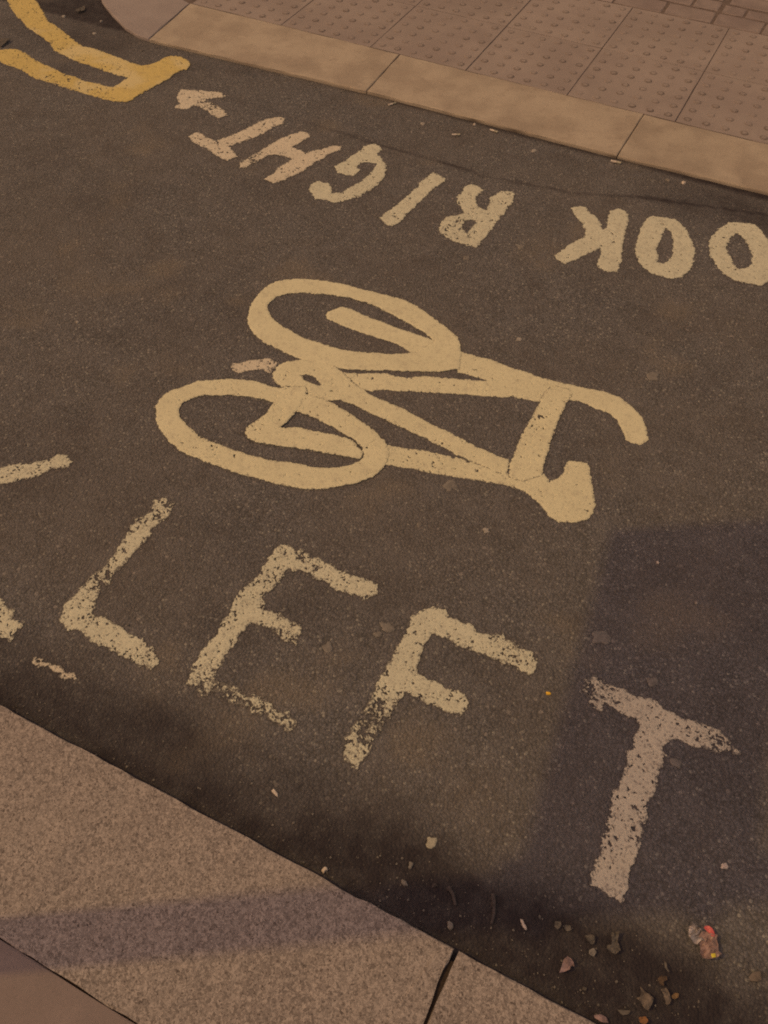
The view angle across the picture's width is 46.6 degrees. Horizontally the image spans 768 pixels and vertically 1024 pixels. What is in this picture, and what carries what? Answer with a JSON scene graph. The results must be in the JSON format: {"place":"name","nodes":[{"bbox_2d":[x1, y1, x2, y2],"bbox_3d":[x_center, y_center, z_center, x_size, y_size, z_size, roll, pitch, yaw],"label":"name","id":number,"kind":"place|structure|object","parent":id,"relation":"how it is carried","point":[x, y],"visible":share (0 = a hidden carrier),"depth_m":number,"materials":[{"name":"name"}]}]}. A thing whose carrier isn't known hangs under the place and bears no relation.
{"place":"outdoors","nodes":[
{"label":"outdoors","id":0,"kind":"place"},
{"bbox_2d":[0,938,453,1023],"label":"pavement","id":1,"kind":"structure","parent":0,"point":[442,979],"depth_m":1.44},
{"bbox_2d":[0,940,133,1023],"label":"paving slab","id":2,"kind":"structure","parent":1,"relation":"on","point":[32,991],"depth_m":1.42,"materials":[{"name":"concrete"}]},
{"bbox_2d":[0,0,767,1023],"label":"road","id":3,"kind":"structure","parent":0,"point":[106,244],"depth_m":2.03,"materials":[{"name":"grey asphalt"}]},
{"bbox_2d":[0,38,8,45],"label":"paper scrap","id":4,"kind":"object","parent":3,"relation":"on","point":[3,41],"visible":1,"depth_m":3.43,"materials":[{"name":"grey paper"}]},
{"bbox_2d":[0,454,72,642],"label":"painted letter","id":5,"kind":"object","parent":3,"relation":"on","point":[57,461],"visible":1,"depth_m":2.11,"materials":[{"name":"white paint"}]},
{"bbox_2d":[32,657,76,681],"bbox_3d":[-0.662,0.317,1.795,0.109,0.004,0.026,22,55,16],"label":"paint remnant","id":6,"kind":"object","parent":3,"relation":"on","point":[58,669],"visible":1,"depth_m":1.79,"materials":[{"name":"white paint"}]},
{"bbox_2d":[75,6,84,11],"bbox_3d":[-1.223,-2.036,3.613,0.031,0.007,0.056,22,55,16],"label":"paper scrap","id":7,"kind":"object","parent":3,"relation":"on","point":[80,8],"visible":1,"depth_m":3.61,"materials":[{"name":"grey paper"}]},
{"bbox_2d":[0,0,190,101],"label":"double yellow lines","id":8,"kind":"object","parent":3,"relation":"on","point":[140,79],"visible":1,"depth_m":3.34,"materials":[{"name":"paint"}]},
{"bbox_2d":[58,496,174,669],"bbox_3d":[-0.579,0.146,1.930,0.223,0.004,0.450,-3,52,-3],"label":"painted letter","id":9,"kind":"object","parent":3,"relation":"on","point":[111,636],"visible":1,"depth_m":1.88,"materials":[{"name":"white paint"}]},
{"bbox_2d":[102,0,188,41],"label":"kerb stone","id":10,"kind":"object","parent":3,"relation":"on","point":[146,20],"visible":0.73,"depth_m":3.58,"materials":[{"name":"beige stone"}]},
{"bbox_2d":[175,89,228,118],"bbox_3d":[-0.643,-1.450,3.172,0.210,0.004,0.190,4,52,2],"label":"arrow head","id":11,"kind":"object","parent":3,"relation":"on","point":[185,101],"visible":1,"depth_m":3.18},
{"bbox_2d":[0,705,453,1023],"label":"kerb","id":12,"kind":"structure","parent":3,"relation":"on","point":[137,901],"depth_m":1.49,"materials":[{"name":"stone"}]},
{"bbox_2d":[188,117,285,160],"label":"painted letter","id":13,"kind":"object","parent":3,"relation":"on","point":[257,129],"visible":1,"depth_m":3.03,"materials":[{"name":"white paint"}]},
{"bbox_2d":[149,4,398,93],"bbox_3d":[-0.435,-1.764,3.450,0.964,0.073,0.340,22,55,16],"label":"kerb stone","id":14,"kind":"object","parent":3,"relation":"on","point":[255,43],"visible":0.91,"depth_m":3.41,"materials":[{"name":"beige stone"}]},
{"bbox_2d":[186,544,378,732],"bbox_3d":[-0.210,0.248,1.853,0.268,0.004,0.401,22,55,16],"label":"painted letter","id":15,"kind":"object","parent":3,"relation":"on","point":[248,609],"visible":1,"depth_m":1.87,"materials":[{"name":"white paint"}]},
{"bbox_2d":[239,131,341,183],"bbox_3d":[-0.315,-1.183,2.967,0.202,0.004,0.324,35,60,24],"label":"painted letter","id":16,"kind":"object","parent":3,"relation":"on","point":[301,160],"visible":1,"depth_m":2.97,"materials":[{"name":"white paint"}]},
{"bbox_2d":[322,641,332,652],"bbox_3d":[-0.114,0.278,1.831,0.023,0.004,0.023,-32,59,-23],"label":"chewing gum","id":17,"kind":"object","parent":3,"relation":"on","point":[327,647],"visible":1,"depth_m":1.83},
{"bbox_2d":[308,143,386,202],"bbox_3d":[-0.088,-1.094,2.900,0.181,0.004,0.380,30,58,21],"label":"painted letter","id":18,"kind":"object","parent":3,"relation":"on","point":[318,190],"visible":1,"depth_m":2.89,"materials":[{"name":"white paint"}]},
{"bbox_2d":[373,631,381,637],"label":"chewing gum","id":19,"kind":"object","parent":3,"relation":"on","point":[378,634],"visible":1,"depth_m":1.85,"materials":[{"name":"grey"}]},
{"bbox_2d":[379,622,395,631],"bbox_3d":[0.008,0.240,1.861,0.036,0.004,0.024,2,52,1],"label":"chewing gum","id":20,"kind":"object","parent":3,"relation":"on","point":[388,627],"visible":1,"depth_m":1.86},
{"bbox_2d":[155,279,648,522],"bbox_3d":[0.058,-0.260,2.250,1.147,0.007,0.763,22,55,16],"label":"bicycle symbol","id":21,"kind":"object","parent":3,"relation":"on","point":[567,495],"visible":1,"depth_m":2.26,"materials":[{"name":"white paint"}]},
{"bbox_2d":[401,879,407,886],"bbox_3d":[0.036,0.643,1.546,0.014,0.007,0.010,22,55,16],"label":"stone chip","id":22,"kind":"object","parent":3,"relation":"on","point":[404,882],"visible":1,"depth_m":1.54,"materials":[{"name":"grey stone"}]},
{"bbox_2d":[408,861,413,868],"bbox_3d":[0.046,0.619,1.565,0.009,0.007,0.013,22,55,16],"label":"stone chip","id":23,"kind":"object","parent":3,"relation":"on","point":[411,864],"visible":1,"depth_m":1.56,"materials":[{"name":"grey stone"}]},
{"bbox_2d":[379,172,445,225],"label":"painted letter","id":24,"kind":"object","parent":3,"relation":"on","point":[404,207],"visible":1,"depth_m":2.81,"materials":[{"name":"white paint"}]},
{"bbox_2d":[426,837,436,848],"bbox_3d":[0.085,0.589,1.590,0.020,0.004,0.022,11,53,8],"label":"chewing gum","id":25,"kind":"object","parent":3,"relation":"on","point":[431,843],"visible":1,"depth_m":1.59,"materials":[{"name":"beige rubber"}]},
{"bbox_2d":[343,606,537,774],"bbox_3d":[0.073,0.323,1.798,0.242,0.004,0.448,52,67,31],"label":"painted letter","id":26,"kind":"object","parent":3,"relation":"on","point":[402,674],"visible":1,"depth_m":1.80,"materials":[{"name":"white paint"}]},
{"bbox_2d":[447,921,452,929],"bbox_3d":[0.112,0.697,1.505,0.011,0.006,0.015,6,52,4],"label":"stone chip","id":27,"kind":"object","parent":3,"relation":"on","point":[450,925],"visible":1,"depth_m":1.50,"materials":[{"name":"grey stone"}]},
{"bbox_2d":[443,480,457,491],"bbox_3d":[0.156,-0.062,2.098,0.036,0.004,0.032,-25,56,-19],"label":"chewing gum","id":28,"kind":"object","parent":3,"relation":"on","point":[449,485],"visible":1,"depth_m":2.10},
{"bbox_2d":[447,886,456,905],"bbox_3d":[0.118,0.658,1.532,0.008,0.008,0.033,-17,54,-14],"label":"twig","id":29,"kind":"object","parent":3,"relation":"on","point":[449,888],"visible":1,"depth_m":1.53,"materials":[{"name":"brown wood"}]},
{"bbox_2d":[439,184,514,247],"bbox_3d":[0.280,-0.928,2.775,0.173,0.004,0.334,22,55,16],"label":"painted letter","id":30,"kind":"object","parent":3,"relation":"on","point":[496,208],"visible":1,"depth_m":2.76,"materials":[{"name":"white paint"}]},
{"bbox_2d":[490,893,495,923],"bbox_3d":[0.186,0.675,1.519,0.009,0.008,0.049,4,52,3],"label":"twig","id":31,"kind":"object","parent":3,"relation":"on","point":[493,897],"visible":1,"depth_m":1.52,"materials":[{"name":"brown wood"}]},
{"bbox_2d":[367,55,642,157],"bbox_3d":[0.418,-1.438,3.204,0.951,0.073,0.306,22,55,16],"label":"kerb stone","id":32,"kind":"object","parent":3,"relation":"on","point":[589,126],"visible":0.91,"depth_m":3.16,"materials":[{"name":"beige stone"}]},
{"bbox_2d":[428,951,594,1023],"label":"kerb stone","id":33,"kind":"object","parent":3,"relation":"on","point":[473,991],"visible":1,"depth_m":1.42,"materials":[{"name":"stone"}]},
{"bbox_2d":[517,245,524,249],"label":"chewing gum","id":34,"kind":"object","parent":3,"relation":"on","point":[520,247],"visible":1,"depth_m":2.67,"materials":[{"name":"grey"}]},
{"bbox_2d":[520,919,526,929],"bbox_3d":[0.235,0.696,1.507,0.006,0.007,0.020,-19,55,-15],"label":"stone chip","id":35,"kind":"object","parent":3,"relation":"on","point":[524,925],"visible":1,"depth_m":1.50,"materials":[{"name":"stone"}]},
{"bbox_2d":[554,921,560,928],"bbox_3d":[0.292,0.695,1.501,0.011,0.008,0.011,1,52,0],"label":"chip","id":36,"kind":"object","parent":3,"relation":"on","point":[557,925],"visible":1,"depth_m":1.50,"materials":[{"name":"grey stone"}]},
{"bbox_2d":[559,956,573,972],"bbox_3d":[0.300,0.742,1.457,0.020,0.008,0.030,22,55,16],"label":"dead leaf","id":37,"kind":"object","parent":3,"relation":"on","point":[567,963],"visible":1,"depth_m":1.46,"materials":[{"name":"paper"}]},
{"bbox_2d":[564,925,570,930],"bbox_3d":[0.309,0.698,1.499,0.012,0.006,0.009,4,52,2],"label":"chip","id":38,"kind":"object","parent":3,"relation":"on","point":[567,927],"visible":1,"depth_m":1.50,"materials":[{"name":"grey stone"}]},
{"bbox_2d":[585,935,594,943],"bbox_3d":[0.342,0.710,1.485,0.017,0.007,0.014,13,53,10],"label":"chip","id":39,"kind":"object","parent":3,"relation":"on","point":[590,939],"visible":1,"depth_m":1.48,"materials":[{"name":"stone"}]},
{"bbox_2d":[554,206,628,272],"bbox_3d":[0.636,-0.838,2.708,0.197,0.004,0.331,14,53,10],"label":"painted letter","id":40,"kind":"object","parent":3,"relation":"on","point":[610,258],"visible":1,"depth_m":2.69,"materials":[{"name":"white paint"}]},
{"bbox_2d":[589,948,596,956],"bbox_3d":[0.344,0.727,1.475,0.011,0.004,0.012,37,60,25],"label":"dead leaf","id":41,"kind":"object","parent":3,"relation":"on","point":[592,952],"visible":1,"depth_m":1.48,"materials":[{"name":"beige plant"}]},
{"bbox_2d":[594,1014,607,1022],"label":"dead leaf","id":42,"kind":"object","parent":3,"relation":"on","point":[600,1017],"visible":1,"depth_m":1.41,"materials":[{"name":"pink plant"}]},
{"bbox_2d":[592,631,610,643],"bbox_3d":[0.451,0.260,1.851,0.041,0.004,0.032,4,52,2],"label":"chewing gum","id":43,"kind":"object","parent":3,"relation":"on","point":[603,637],"visible":1,"depth_m":1.85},
{"bbox_2d":[606,931,620,953],"bbox_3d":[0.384,0.713,1.480,0.023,0.010,0.035,22,55,16],"label":"dead leaf","id":44,"kind":"object","parent":3,"relation":"on","point":[614,947],"visible":1,"depth_m":1.48,"materials":[{"name":"brown plant"}]},
{"bbox_2d":[618,1010,629,1014],"bbox_3d":[0.383,0.798,1.422,0.021,0.003,0.007,3,52,2],"label":"paper scrap","id":45,"kind":"object","parent":3,"relation":"on","point":[624,1012],"visible":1,"depth_m":1.42,"materials":[{"name":"beige paper"}]},
{"bbox_2d":[639,1016,647,1023],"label":"dead leaf","id":46,"kind":"object","parent":3,"relation":"on","point":[643,1020],"visible":1,"depth_m":1.41,"materials":[{"name":"orange plant"}]},
{"bbox_2d":[637,987,653,1009],"bbox_3d":[0.417,0.779,1.429,0.028,0.008,0.023,35,60,24],"label":"dead leaf","id":47,"kind":"object","parent":3,"relation":"on","point":[645,999],"visible":1,"depth_m":1.43,"materials":[{"name":"brown plant"}]},
{"bbox_2d":[646,372,658,380],"bbox_3d":[0.702,-0.355,2.332,0.034,0.004,0.032,10,53,7],"label":"chewing gum","id":48,"kind":"object","parent":3,"relation":"on","point":[652,375],"visible":1,"depth_m":2.33,"materials":[{"name":"grey"}]},
{"bbox_2d":[647,678,658,686],"bbox_3d":[0.539,0.341,1.788,0.023,0.004,0.019,-6,52,-5],"label":"chewing gum","id":49,"kind":"object","parent":3,"relation":"on","point":[652,682],"visible":1,"depth_m":1.79,"materials":[{"name":"grey rubber"}]},
{"bbox_2d":[580,674,740,903],"bbox_3d":[0.463,0.518,1.650,0.320,0.004,0.399,22,55,16],"label":"painted letter","id":50,"kind":"object","parent":3,"relation":"on","point":[636,780],"visible":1,"depth_m":1.68,"materials":[{"name":"paint"}]},
{"bbox_2d":[658,976,666,985],"bbox_3d":[0.452,0.759,1.450,0.013,0.006,0.018,36,60,24],"label":"dead leaf","id":51,"kind":"object","parent":3,"relation":"on","point":[661,979],"visible":1,"depth_m":1.45,"materials":[{"name":"brown plant"}]},
{"bbox_2d":[634,216,695,278],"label":"painted letter","id":52,"kind":"object","parent":3,"relation":"on","point":[678,264],"visible":1,"depth_m":2.67,"materials":[{"name":"white paint"}]},
{"bbox_2d":[661,988,670,1004],"bbox_3d":[0.454,0.777,1.433,0.011,0.006,0.024,-10,53,-8],"label":"dead leaf","id":53,"kind":"object","parent":3,"relation":"on","point":[666,993],"visible":1,"depth_m":1.43,"materials":[{"name":"brown plant"}]},
{"bbox_2d":[672,993,678,998],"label":"dead leaf","id":54,"kind":"object","parent":3,"relation":"on","point":[675,995],"visible":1,"depth_m":1.44,"materials":[{"name":"orange plant"}]},
{"bbox_2d":[670,758,681,767],"bbox_3d":[0.550,0.473,1.685,0.024,0.004,0.018,22,55,16],"label":"chewing gum","id":55,"kind":"object","parent":3,"relation":"on","point":[677,763],"visible":1,"depth_m":1.68,"materials":[{"name":"grey rubber"}]},
{"bbox_2d":[617,115,767,194],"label":"kerb stone","id":56,"kind":"object","parent":3,"relation":"on","point":[704,154],"visible":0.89,"depth_m":2.98,"materials":[{"name":"beige stone"}]},
{"bbox_2d":[688,923,721,958],"bbox_3d":[0.531,0.711,1.481,0.048,0.012,0.055,0,52,-1],"label":"sweet packet","id":57,"kind":"object","parent":3,"relation":"on","point":[708,943],"visible":1,"depth_m":1.48,"materials":[{"name":"plastic"}]},
{"bbox_2d":[721,863,728,868],"bbox_3d":[0.598,0.622,1.567,0.013,0.008,0.010,-9,53,-8],"label":"stone chip","id":58,"kind":"object","parent":3,"relation":"on","point":[724,866],"visible":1,"depth_m":1.56,"materials":[{"name":"white stone"}]},
{"bbox_2d":[708,222,767,285],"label":"painted letter","id":59,"kind":"object","parent":3,"relation":"on","point":[753,236],"visible":1,"depth_m":2.66,"materials":[{"name":"white paint"}]},
{"bbox_2d":[749,971,761,980],"bbox_3d":[0.607,0.759,1.458,0.023,0.003,0.014,-5,52,-4],"label":"paper scrap","id":60,"kind":"object","parent":3,"relation":"on","point":[754,976],"visible":1,"depth_m":1.46,"materials":[{"name":"paper"}]},
{"bbox_2d":[0,28,767,1023],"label":"grit","id":61,"kind":"object","parent":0,"point":[394,626],"visible":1,"depth_m":1.65,"materials":[{"name":"grey stone"}]},
{"bbox_2d":[166,0,767,151],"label":"pavement","id":62,"kind":"structure","parent":0,"point":[723,5],"depth_m":3.64,"materials":[{"name":"concrete"}]},
{"bbox_2d":[192,0,312,24],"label":"tactile slab","id":63,"kind":"structure","parent":62,"relation":"on","point":[279,12],"depth_m":3.63,"materials":[{"name":"concrete"}]},
{"bbox_2d":[281,0,414,46],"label":"tactile slab","id":64,"kind":"structure","parent":62,"relation":"on","point":[368,23],"depth_m":3.57,"materials":[{"name":"concrete"}]},
{"bbox_2d":[391,0,421,5],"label":"tactile slab","id":65,"kind":"structure","parent":62,"relation":"on","point":[413,2],"depth_m":3.67,"materials":[{"name":"concrete"}]},
{"bbox_2d":[371,6,505,70],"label":"tactile slab","id":66,"kind":"structure","parent":62,"relation":"on","point":[441,38],"depth_m":3.48,"materials":[{"name":"concrete"}]},
{"bbox_2d":[417,0,529,25],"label":"tactile slab","id":67,"kind":"structure","parent":62,"relation":"on","point":[502,12],"depth_m":3.64,"materials":[{"name":"concrete"}]},
{"bbox_2d":[466,27,600,95],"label":"tactile slab","id":68,"kind":"structure","parent":62,"relation":"on","point":[543,62],"depth_m":3.37,"materials":[{"name":"concrete"}]},
{"bbox_2d":[507,0,631,48],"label":"tactile slab","id":69,"kind":"structure","parent":62,"relation":"on","point":[595,23],"depth_m":3.58,"materials":[{"name":"concrete"}]},
{"bbox_2d":[567,49,702,121],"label":"tactile slab","id":70,"kind":"structure","parent":62,"relation":"on","point":[650,87],"depth_m":3.26,"materials":[{"name":"concrete"}]},
{"bbox_2d":[614,0,666,12],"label":"block paver","id":71,"kind":"object","parent":62,"relation":"on","point":[658,6],"visible":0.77,"depth_m":3.68,"materials":[{"name":"concrete"}]},
{"bbox_2d":[603,8,728,71],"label":"tactile slab","id":72,"kind":"structure","parent":62,"relation":"on","point":[677,41],"depth_m":3.49,"materials":[{"name":"concrete"}]},
{"bbox_2d":[664,0,693,5],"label":"block paver","id":73,"kind":"object","parent":62,"relation":"on","point":[687,2],"visible":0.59,"depth_m":3.70,"materials":[{"name":"concrete"}]},
{"bbox_2d":[664,3,715,22],"bbox_3d":[1.246,-2.011,3.660,0.192,0.070,0.109,22,55,16],"label":"block paver","id":74,"kind":"object","parent":62,"relation":"on","point":[696,14],"visible":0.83,"depth_m":3.63,"materials":[{"name":"concrete"}]},
{"bbox_2d":[693,0,721,10],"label":"block paver","id":75,"kind":"object","parent":62,"relation":"on","point":[712,5],"visible":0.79,"depth_m":3.68,"materials":[{"name":"concrete"}]},
{"bbox_2d":[676,72,767,144],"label":"tactile slab","id":76,"kind":"structure","parent":62,"relation":"on","point":[738,108],"depth_m":3.16,"materials":[{"name":"concrete"}]},
{"bbox_2d":[722,5,746,16],"bbox_3d":[1.431,-2.026,3.674,0.089,0.070,0.082,22,55,16],"label":"block paver","id":77,"kind":"object","parent":62,"relation":"on","point":[733,11],"visible":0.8,"depth_m":3.64,"materials":[{"name":"concrete"}]},
{"bbox_2d":[705,28,767,85],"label":"tactile slab","id":78,"kind":"structure","parent":62,"relation":"on","point":[741,55],"depth_m":3.39,"materials":[{"name":"concrete"}]},
{"bbox_2d":[713,14,764,33],"bbox_3d":[1.423,-1.938,3.605,0.187,0.070,0.109,22,55,16],"label":"block paver","id":79,"kind":"object","parent":62,"relation":"on","point":[742,24],"visible":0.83,"depth_m":3.58,"materials":[{"name":"concrete"}]},
{"bbox_2d":[729,0,767,11],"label":"block paver","id":80,"kind":"object","parent":62,"relation":"on","point":[760,5],"visible":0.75,"depth_m":3.69,"materials":[{"name":"concrete"}]},
{"bbox_2d":[745,11,767,22],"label":"block paver","id":81,"kind":"object","parent":62,"relation":"on","point":[757,16],"visible":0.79,"depth_m":3.62,"materials":[{"name":"concrete"}]},
{"bbox_2d":[762,24,767,35],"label":"block paver","id":82,"kind":"object","parent":62,"relation":"on","point":[765,32],"visible":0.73,"depth_m":3.54,"materials":[{"name":"concrete"}]}
]}

